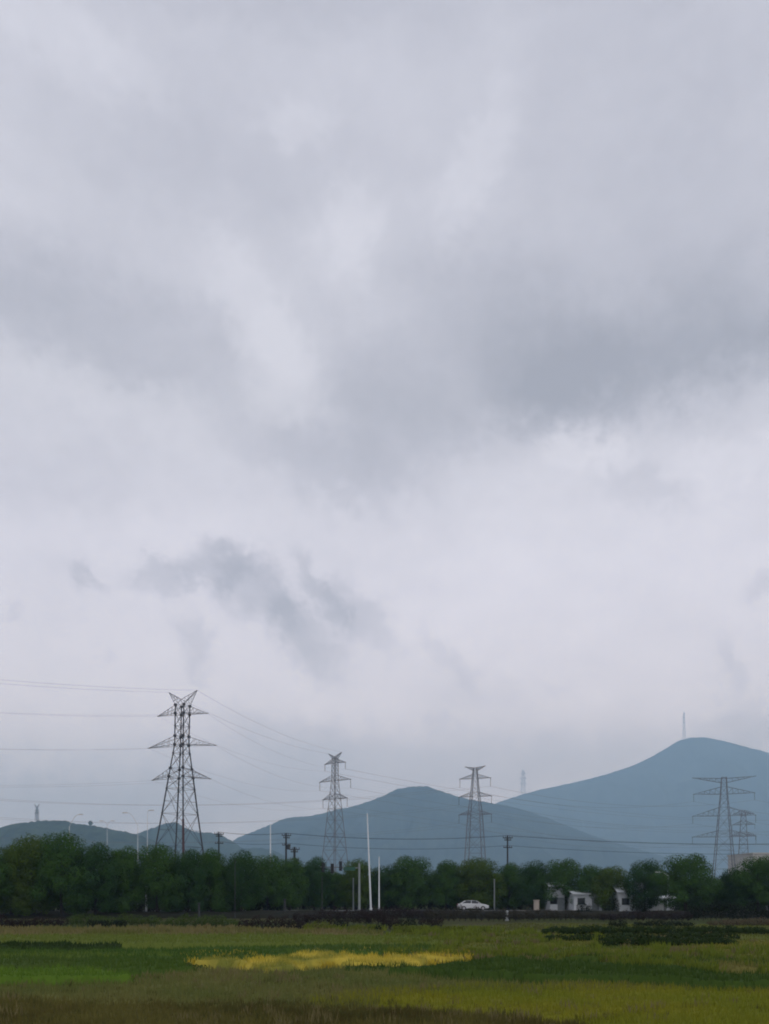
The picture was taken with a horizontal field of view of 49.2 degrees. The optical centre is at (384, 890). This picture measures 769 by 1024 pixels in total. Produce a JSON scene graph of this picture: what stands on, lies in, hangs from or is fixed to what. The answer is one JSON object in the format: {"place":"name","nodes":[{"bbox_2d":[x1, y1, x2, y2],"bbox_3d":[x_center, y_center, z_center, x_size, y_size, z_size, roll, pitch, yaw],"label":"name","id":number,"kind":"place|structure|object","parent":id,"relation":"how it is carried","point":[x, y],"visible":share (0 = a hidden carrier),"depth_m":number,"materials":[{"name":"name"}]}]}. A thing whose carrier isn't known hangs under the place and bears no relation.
{"place":"outdoors","nodes":[
{"label":"outdoors","id":0,"kind":"place"},
{"bbox_2d":[0,820,220,882],"bbox_3d":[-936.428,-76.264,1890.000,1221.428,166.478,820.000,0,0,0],"label":"hill","id":1,"kind":"structure","parent":0,"point":[96,834],"depth_m":1843.52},
{"bbox_2d":[137,822,300,865],"bbox_3d":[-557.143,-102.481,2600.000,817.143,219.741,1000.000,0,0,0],"label":"hill","id":2,"kind":"structure","parent":0,"point":[226,849],"depth_m":2533.75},
{"bbox_2d":[0,910,768,918],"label":"earth bank","id":3,"kind":"structure","parent":0,"point":[250,914],"depth_m":96.08,"materials":[{"name":"soil"}]},
{"bbox_2d":[0,0,768,840],"label":"sky","id":4,"kind":"structure","parent":0,"point":[384,384],"materials":[{"name":"grey"}]},
{"bbox_2d":[3,901,768,974],"bbox_3d":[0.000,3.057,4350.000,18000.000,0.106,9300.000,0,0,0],"label":"ground","id":5,"kind":"structure","parent":0,"point":[462,922],"depth_m":83.76,"materials":[{"name":"plant"}]},
{"bbox_2d":[0,849,14,908],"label":"broadleaf tree","id":6,"kind":"object","parent":5,"relation":"on","point":[3,879],"visible":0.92,"depth_m":92.27,"materials":[{"name":"green plant"}]},
{"bbox_2d":[0,913,15,927],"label":"bush","id":7,"kind":"object","parent":5,"relation":"on","point":[5,921],"visible":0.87,"depth_m":66.36,"materials":[{"name":"green plant"}]},
{"bbox_2d":[0,843,37,914],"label":"broadleaf tree","id":8,"kind":"object","parent":5,"relation":"on","point":[16,866],"visible":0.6,"depth_m":93.61,"materials":[{"name":"green plant"}]},
{"bbox_2d":[1,832,64,915],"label":"broadleaf tree","id":9,"kind":"object","parent":5,"relation":"on","point":[30,851],"visible":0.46,"depth_m":94.50,"materials":[{"name":"green plant"}]},
{"bbox_2d":[6,915,69,927],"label":"hedge","id":10,"kind":"object","parent":5,"relation":"on","point":[40,923],"visible":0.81,"depth_m":67.37,"materials":[{"name":"green plant"}]},
{"bbox_2d":[0,939,121,950],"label":"bean field","id":11,"kind":"structure","parent":5,"relation":"on","point":[12,944],"depth_m":38.52,"materials":[{"name":"green plant"}]},
{"bbox_2d":[27,830,97,915],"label":"broadleaf tree","id":12,"kind":"object","parent":5,"relation":"on","point":[62,854],"visible":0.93,"depth_m":93.49,"materials":[{"name":"green plant"}]},
{"bbox_2d":[0,963,134,985],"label":"rice field","id":13,"kind":"structure","parent":5,"relation":"on","point":[58,974],"depth_m":25.50,"materials":[{"name":"plant"}]},
{"bbox_2d":[61,840,126,913],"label":"broadleaf tree","id":14,"kind":"object","parent":5,"relation":"on","point":[97,857],"visible":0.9,"depth_m":94.51,"materials":[{"name":"green plant"}]},
{"bbox_2d":[0,949,192,958],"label":"rice field","id":15,"kind":"structure","parent":5,"relation":"on","point":[67,954],"depth_m":34.19,"materials":[{"name":"plant"}]},
{"bbox_2d":[87,919,109,926],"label":"bush","id":16,"kind":"object","parent":5,"relation":"on","point":[102,922],"visible":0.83,"depth_m":67.49,"materials":[{"name":"green plant"}]},
{"bbox_2d":[66,912,161,925],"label":"hedge","id":17,"kind":"object","parent":5,"relation":"on","point":[75,919],"visible":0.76,"depth_m":72.10,"materials":[{"name":"green plant"}]},
{"bbox_2d":[109,919,126,927],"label":"bush","id":18,"kind":"object","parent":5,"relation":"on","point":[116,922],"visible":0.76,"depth_m":66.54,"materials":[{"name":"green plant"}]},
{"bbox_2d":[97,845,148,912],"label":"broadleaf tree","id":19,"kind":"object","parent":5,"relation":"on","point":[123,902],"visible":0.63,"depth_m":96.97,"materials":[{"name":"green plant"}]},
{"bbox_2d":[70,955,196,976],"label":"rice field","id":20,"kind":"structure","parent":5,"relation":"on","point":[136,966],"depth_m":29.10,"materials":[{"name":"plant"}]},
{"bbox_2d":[117,866,159,910],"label":"broadleaf tree","id":21,"kind":"object","parent":5,"relation":"on","point":[142,894],"visible":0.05,"depth_m":110.70,"materials":[{"name":"green plant"}]},
{"bbox_2d":[130,903,181,910],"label":"shrub","id":22,"kind":"object","parent":5,"relation":"on","point":[142,909],"visible":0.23,"depth_m":105.62,"materials":[{"name":"green plant"}]},
{"bbox_2d":[129,842,187,911],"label":"broadleaf tree","id":23,"kind":"object","parent":5,"relation":"on","point":[149,878],"visible":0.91,"depth_m":97.60,"materials":[{"name":"green plant"}]},
{"bbox_2d":[144,690,216,901],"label":"pylon","id":24,"kind":"object","parent":5,"relation":"on","point":[182,744],"visible":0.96,"depth_m":188.98,"materials":[{"name":"metal"}]},
{"bbox_2d":[161,848,213,911],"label":"broadleaf tree","id":25,"kind":"object","parent":5,"relation":"on","point":[187,862],"visible":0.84,"depth_m":98.66,"materials":[{"name":"green plant"}]},
{"bbox_2d":[0,924,388,935],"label":"dry grass","id":26,"kind":"structure","parent":5,"relation":"on","point":[122,929],"depth_m":52.62,"materials":[{"name":"plant"}]},
{"bbox_2d":[159,913,239,927],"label":"hedge","id":27,"kind":"object","parent":5,"relation":"on","point":[199,919],"visible":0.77,"depth_m":67.33,"materials":[{"name":"green plant"}]},
{"bbox_2d":[190,848,234,911],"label":"broadleaf tree","id":28,"kind":"object","parent":5,"relation":"on","point":[214,883],"visible":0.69,"depth_m":101.02,"materials":[{"name":"green plant"}]},
{"bbox_2d":[214,832,223,855],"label":"utility pole","id":29,"kind":"object","parent":5,"relation":"on","point":[218,835],"visible":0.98,"depth_m":167.87,"materials":[{"name":"concrete"}]},
{"bbox_2d":[0,931,443,949],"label":"rice field","id":30,"kind":"structure","parent":5,"relation":"on","point":[144,940],"depth_m":45.73,"materials":[{"name":"plant"}]},
{"bbox_2d":[0,942,443,969],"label":"rice field","id":31,"kind":"structure","parent":5,"relation":"on","point":[23,961],"depth_m":36.13,"materials":[{"name":"plant"}]},
{"bbox_2d":[217,848,267,910],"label":"broadleaf tree","id":32,"kind":"object","parent":5,"relation":"on","point":[248,886],"visible":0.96,"depth_m":102.01,"materials":[{"name":"green plant"}]},
{"bbox_2d":[235,872,274,909],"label":"broadleaf tree","id":33,"kind":"object","parent":5,"relation":"on","point":[260,898],"visible":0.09,"depth_m":110.42,"materials":[{"name":"green plant"}]},
{"bbox_2d":[229,902,283,910],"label":"shrub","id":34,"kind":"object","parent":5,"relation":"on","point":[264,907],"visible":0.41,"depth_m":109.51,"materials":[{"name":"green plant"}]},
{"bbox_2d":[247,853,294,909],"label":"broadleaf tree","id":35,"kind":"object","parent":5,"relation":"on","point":[272,870],"visible":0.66,"depth_m":108.86,"materials":[{"name":"green plant"}]},
{"bbox_2d":[237,915,307,928],"bbox_3d":[-8.451,2.391,63.634,5.429,1.426,2.226,0,0,0],"label":"hedge","id":36,"kind":"object","parent":5,"relation":"on","point":[246,923],"visible":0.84,"depth_m":63.36,"materials":[{"name":"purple plant"}]},
{"bbox_2d":[282,833,290,860],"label":"utility pole","id":37,"kind":"object","parent":5,"relation":"on","point":[288,845],"visible":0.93,"depth_m":159.86,"materials":[{"name":"concrete"}]},
{"bbox_2d":[273,857,310,909],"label":"broadleaf tree","id":38,"kind":"object","parent":5,"relation":"on","point":[293,869],"visible":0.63,"depth_m":117.10,"materials":[{"name":"green plant"}]},
{"bbox_2d":[0,993,592,1023],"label":"wild grass","id":39,"kind":"structure","parent":5,"relation":"on","point":[157,1012],"depth_m":18.81,"materials":[{"name":"plant"}]},
{"bbox_2d":[276,898,332,909],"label":"shrub","id":40,"kind":"object","parent":5,"relation":"on","point":[330,905],"visible":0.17,"depth_m":132.66,"materials":[{"name":"green plant"}]},
{"bbox_2d":[294,856,332,909],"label":"broadleaf tree","id":41,"kind":"object","parent":5,"relation":"on","point":[318,884],"visible":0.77,"depth_m":122.86,"materials":[{"name":"green plant"}]},
{"bbox_2d":[302,920,336,928],"bbox_3d":[-4.709,2.642,61.738,2.605,0.923,2.027,0,0,0],"label":"weed clump","id":42,"kind":"object","parent":5,"relation":"on","point":[314,925],"visible":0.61,"depth_m":61.43,"materials":[{"name":"green plant"}]},
{"bbox_2d":[181,946,473,968],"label":"ripe stalks","id":43,"kind":"object","parent":5,"relation":"on","point":[329,964],"visible":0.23,"depth_m":34.40,"materials":[{"name":"plant"}]},
{"bbox_2d":[194,949,463,973],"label":"rice field","id":44,"kind":"structure","parent":5,"relation":"on","point":[308,958],"depth_m":31.63,"materials":[{"name":"plant"}]},
{"bbox_2d":[319,752,350,871],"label":"pylon","id":45,"kind":"object","parent":5,"relation":"on","point":[335,758],"visible":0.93,"depth_m":264.52,"materials":[{"name":"metal"}]},
{"bbox_2d":[319,871,352,909],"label":"broadleaf tree","id":46,"kind":"object","parent":5,"relation":"on","point":[336,896],"visible":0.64,"depth_m":126.72,"materials":[{"name":"green plant"}]},
{"bbox_2d":[292,906,387,924],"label":"hedge","id":47,"kind":"object","parent":5,"relation":"on","point":[306,917],"visible":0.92,"depth_m":74.66,"materials":[{"name":"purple plant"}]},
{"bbox_2d":[332,859,373,909],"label":"broadleaf tree","id":48,"kind":"object","parent":5,"relation":"on","point":[364,894],"visible":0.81,"depth_m":126.68,"materials":[{"name":"green plant"}]},
{"bbox_2d":[58,910,680,910],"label":"kerb","id":49,"kind":"structure","parent":5,"relation":"on","point":[455,910],"depth_m":116.65,"materials":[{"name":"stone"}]},
{"bbox_2d":[0,922,768,1023],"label":"weeds","id":50,"kind":"object","parent":5,"relation":"on","point":[420,986],"visible":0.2,"depth_m":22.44,"materials":[{"name":"plant"}]},
{"bbox_2d":[0,962,768,1011],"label":"meadow","id":51,"kind":"structure","parent":5,"relation":"on","point":[175,988],"depth_m":24.07,"materials":[{"name":"green plant"}]},
{"bbox_2d":[364,863,406,909],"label":"broadleaf tree","id":52,"kind":"object","parent":5,"relation":"on","point":[385,874],"visible":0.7,"depth_m":128.45,"materials":[{"name":"green plant"}]},
{"bbox_2d":[380,915,399,929],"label":"bush","id":53,"kind":"object","parent":5,"relation":"on","point":[391,921],"visible":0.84,"depth_m":65.53,"materials":[{"name":"green plant"}]},
{"bbox_2d":[359,904,432,919],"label":"hedge","id":54,"kind":"object","parent":5,"relation":"on","point":[408,915],"visible":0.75,"depth_m":87.20,"materials":[{"name":"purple plant"}]},
{"bbox_2d":[397,917,417,926],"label":"bush","id":55,"kind":"object","parent":5,"relation":"on","point":[405,922],"visible":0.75,"depth_m":67.47,"materials":[{"name":"green plant"}]},
{"bbox_2d":[383,854,439,909],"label":"broadleaf tree","id":56,"kind":"object","parent":5,"relation":"on","point":[416,870],"visible":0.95,"depth_m":127.58,"materials":[{"name":"green plant"}]},
{"bbox_2d":[340,957,519,971],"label":"bean field","id":57,"kind":"structure","parent":5,"relation":"on","point":[380,968],"depth_m":29.72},
{"bbox_2d":[417,916,443,926],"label":"bush","id":58,"kind":"object","parent":5,"relation":"on","point":[432,920],"visible":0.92,"depth_m":68.66,"materials":[{"name":"green plant"}]},
{"bbox_2d":[425,859,465,909],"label":"broadleaf tree","id":59,"kind":"object","parent":5,"relation":"on","point":[447,878],"visible":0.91,"depth_m":127.86,"materials":[{"name":"green plant"}]},
{"bbox_2d":[423,904,520,920],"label":"hedge","id":60,"kind":"object","parent":5,"relation":"on","point":[515,914],"visible":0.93,"depth_m":83.73,"materials":[{"name":"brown plant"}]},
{"bbox_2d":[459,766,491,860],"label":"pylon","id":61,"kind":"object","parent":5,"relation":"on","point":[470,792],"visible":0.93,"depth_m":289.66,"materials":[{"name":"metal"}]},
{"bbox_2d":[453,856,510,909],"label":"broadleaf tree","id":62,"kind":"object","parent":5,"relation":"on","point":[475,870],"visible":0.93,"depth_m":127.55,"materials":[{"name":"green plant"}]},
{"bbox_2d":[488,862,525,909],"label":"broadleaf tree","id":63,"kind":"object","parent":5,"relation":"on","point":[509,870],"visible":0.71,"depth_m":128.75,"materials":[{"name":"green plant"}]},
{"bbox_2d":[505,901,544,909],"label":"shrub","id":64,"kind":"object","parent":5,"relation":"on","point":[527,906],"visible":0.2,"depth_m":133.61,"materials":[{"name":"green plant"}]},
{"bbox_2d":[292,978,768,1023],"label":"rice field","id":65,"kind":"structure","parent":5,"relation":"on","point":[716,1010],"depth_m":20.75,"materials":[{"name":"plant"}]},
{"bbox_2d":[513,859,550,909],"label":"broadleaf tree","id":66,"kind":"object","parent":5,"relation":"on","point":[530,885],"visible":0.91,"depth_m":126.54,"materials":[{"name":"green plant"}]},
{"bbox_2d":[305,923,768,973],"bbox_3d":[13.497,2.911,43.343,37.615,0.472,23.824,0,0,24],"label":"meadow","id":67,"kind":"structure","parent":5,"relation":"on","point":[504,936],"depth_m":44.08,"materials":[{"name":"plant"}]},
{"bbox_2d":[534,858,581,905],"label":"broadleaf tree","id":68,"kind":"object","parent":5,"relation":"on","point":[568,876],"visible":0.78,"depth_m":123.43,"materials":[{"name":"green plant"}]},
{"bbox_2d":[514,909,605,920],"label":"hedge","id":69,"kind":"object","parent":5,"relation":"on","point":[553,915],"visible":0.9,"depth_m":85.44,"materials":[{"name":"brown plant"}]},
{"bbox_2d":[387,955,768,990],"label":"rice field","id":70,"kind":"structure","parent":5,"relation":"on","point":[522,969],"depth_m":25.84,"materials":[{"name":"plant"}]},
{"bbox_2d":[575,902,592,911],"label":"bush","id":71,"kind":"object","parent":5,"relation":"on","point":[585,907],"visible":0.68,"depth_m":99.90,"materials":[{"name":"green plant"}]},
{"bbox_2d":[568,864,606,903],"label":"broadleaf tree","id":72,"kind":"object","parent":5,"relation":"on","point":[585,885],"visible":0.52,"depth_m":120.68,"materials":[{"name":"green plant"}]},
{"bbox_2d":[588,864,628,908],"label":"broadleaf tree","id":73,"kind":"object","parent":5,"relation":"on","point":[607,876],"visible":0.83,"depth_m":118.20,"materials":[{"name":"green plant"}]},
{"bbox_2d":[544,932,672,941],"bbox_3d":[12.927,2.723,48.295,7.585,0.767,2.261,0,0,0],"label":"vegetable row","id":74,"kind":"object","parent":5,"relation":"on","point":[585,937],"visible":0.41,"depth_m":47.93,"materials":[{"name":"green plant"}]},
{"bbox_2d":[602,897,620,910],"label":"bush","id":75,"kind":"object","parent":5,"relation":"on","point":[611,907],"visible":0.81,"depth_m":104.90,"materials":[{"name":"green plant"}]},
{"bbox_2d":[466,922,768,939],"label":"meadow","id":76,"kind":"structure","parent":5,"relation":"on","point":[541,926],"depth_m":67.40,"materials":[{"name":"green plant"}]},
{"bbox_2d":[485,951,768,965],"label":"rice field","id":77,"kind":"structure","parent":5,"relation":"on","point":[589,957],"depth_m":34.69,"materials":[{"name":"plant"}]},
{"bbox_2d":[630,895,647,911],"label":"bush","id":78,"kind":"object","parent":5,"relation":"on","point":[642,908],"visible":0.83,"depth_m":99.77,"materials":[{"name":"green plant"}]},
{"bbox_2d":[622,857,670,908],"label":"broadleaf tree","id":79,"kind":"object","parent":5,"relation":"on","point":[642,875],"visible":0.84,"depth_m":114.89,"materials":[{"name":"green plant"}]},
{"bbox_2d":[599,908,693,920],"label":"hedge","id":80,"kind":"object","parent":5,"relation":"on","point":[680,917],"visible":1,"depth_m":83.74,"materials":[{"name":"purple plant"}]},
{"bbox_2d":[542,923,768,934],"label":"vegetable row","id":81,"kind":"object","parent":5,"relation":"on","point":[656,929],"visible":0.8,"depth_m":56.31,"materials":[{"name":"green plant"}]},
{"bbox_2d":[633,920,694,925],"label":"bush","id":82,"kind":"object","parent":5,"relation":"on","point":[650,923],"visible":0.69,"depth_m":68.55,"materials":[{"name":"green plant"}]},
{"bbox_2d":[597,932,738,945],"bbox_3d":[14.927,2.648,44.188,7.446,0.916,2.085,0,0,0],"label":"vegetable row","id":83,"kind":"object","parent":5,"relation":"on","point":[611,940],"visible":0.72,"depth_m":43.75,"materials":[{"name":"green plant"}]},
{"bbox_2d":[576,957,766,973],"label":"dry grass","id":84,"kind":"structure","parent":5,"relation":"on","point":[742,967],"depth_m":31.16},
{"bbox_2d":[649,852,726,910],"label":"broadleaf tree","id":85,"kind":"object","parent":5,"relation":"on","point":[678,882],"visible":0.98,"depth_m":106.51,"materials":[{"name":"green plant"}]},
{"bbox_2d":[657,929,739,939],"bbox_3d":[18.624,2.706,49.980,4.854,0.799,2.102,0,0,0],"label":"vegetable row","id":86,"kind":"object","parent":5,"relation":"on","point":[689,934],"visible":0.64,"depth_m":49.61,"materials":[{"name":"green plant"}]},
{"bbox_2d":[692,776,756,878],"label":"pylon","id":87,"kind":"object","parent":5,"relation":"on","point":[729,814],"visible":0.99,"depth_m":344.40,"materials":[{"name":"metal"}]},
{"bbox_2d":[684,899,768,920],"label":"hedge","id":88,"kind":"object","parent":5,"relation":"on","point":[717,911],"visible":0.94,"depth_m":85.47,"materials":[{"name":"green plant"}]},
{"bbox_2d":[685,940,768,951],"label":"rice field","id":89,"kind":"structure","parent":5,"relation":"on","point":[754,944],"depth_m":43.00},
{"bbox_2d":[712,868,754,910],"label":"broadleaf tree","id":90,"kind":"object","parent":5,"relation":"on","point":[729,895],"visible":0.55,"depth_m":108.86,"materials":[{"name":"green plant"}]},
{"bbox_2d":[706,916,768,925],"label":"hedge","id":91,"kind":"object","parent":5,"relation":"on","point":[759,920],"visible":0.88,"depth_m":69.72,"materials":[{"name":"green plant"}]},
{"bbox_2d":[731,810,755,853],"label":"pylon","id":92,"kind":"object","parent":5,"relation":"on","point":[746,824],"visible":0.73,"depth_m":478.95,"materials":[{"name":"metal"}]},
{"bbox_2d":[727,855,768,910],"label":"broadleaf tree","id":93,"kind":"object","parent":5,"relation":"on","point":[754,869],"visible":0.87,"depth_m":105.76,"materials":[{"name":"green plant"}]},
{"bbox_2d":[727,853,768,874],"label":"apartment block","id":94,"kind":"structure","parent":5,"relation":"on","point":[738,858],"depth_m":340.67,"materials":[{"name":"stone"}]},
{"bbox_2d":[752,863,768,895],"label":"broadleaf tree","id":95,"kind":"object","parent":5,"relation":"on","point":[756,885],"visible":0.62,"depth_m":104.74,"materials":[{"name":"green plant"}]},
{"bbox_2d":[232,786,719,891],"bbox_3d":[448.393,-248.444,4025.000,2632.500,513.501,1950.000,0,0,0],"label":"mountain","id":96,"kind":"structure","parent":0,"point":[425,843],"depth_m":3679.35,"materials":[{"name":"blue"}]},
{"bbox_2d":[495,737,768,875],"bbox_3d":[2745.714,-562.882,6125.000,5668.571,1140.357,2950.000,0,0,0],"label":"mountain","id":97,"kind":"structure","parent":0,"point":[665,778],"depth_m":5710.19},
{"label":"road","id":98,"kind":"structure","parent":0,"visible":0},
{"bbox_2d":[320,861,360,909],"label":"traffic signal","id":99,"kind":"object","parent":98,"relation":"on","point":[332,867],"visible":0.98,"depth_m":117.83,"materials":[{"name":"black"}]},
{"bbox_2d":[367,813,371,909],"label":"street light","id":100,"kind":"object","parent":98,"relation":"on","point":[370,908],"visible":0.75,"depth_m":119.92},
{"bbox_2d":[378,857,379,909],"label":"street light","id":101,"kind":"object","parent":98,"relation":"on","point":[379,887],"visible":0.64,"depth_m":118.95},
{"bbox_2d":[457,900,488,909],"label":"parked car","id":102,"kind":"object","parent":98,"relation":"on","point":[467,904],"visible":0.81,"depth_m":122.14,"materials":[{"name":"grey paint"}]},
{"bbox_2d":[543,882,566,909],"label":"shed","id":103,"kind":"structure","parent":98,"relation":"on","point":[558,903],"depth_m":123.60,"materials":[{"name":"white metal"}]},
{"bbox_2d":[558,898,563,909],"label":"door","id":104,"kind":"structure","parent":103,"relation":"in","point":[560,900],"depth_m":123.55,"materials":[{"name":"black"}]},
{"bbox_2d":[565,890,604,909],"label":"shed","id":105,"kind":"structure","parent":98,"relation":"on","point":[578,896],"depth_m":119.80,"materials":[{"name":"white metal"}]},
{"bbox_2d":[606,883,643,910],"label":"shed","id":106,"kind":"structure","parent":98,"relation":"on","point":[621,897],"depth_m":116.60,"materials":[{"name":"white metal"}]},
{"bbox_2d":[646,896,673,909],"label":"shed","id":107,"kind":"structure","parent":98,"relation":"on","point":[660,907],"depth_m":118.00,"materials":[{"name":"white metal"}]},
{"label":"utility cable","id":108,"kind":"object","parent":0,"visible":0},
{"bbox_2d":[516,836,760,844],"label":"utility cable","id":109,"kind":"object","parent":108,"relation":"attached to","point":[713,844],"visible":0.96,"depth_m":162.16,"materials":[{"name":"black plastic"}]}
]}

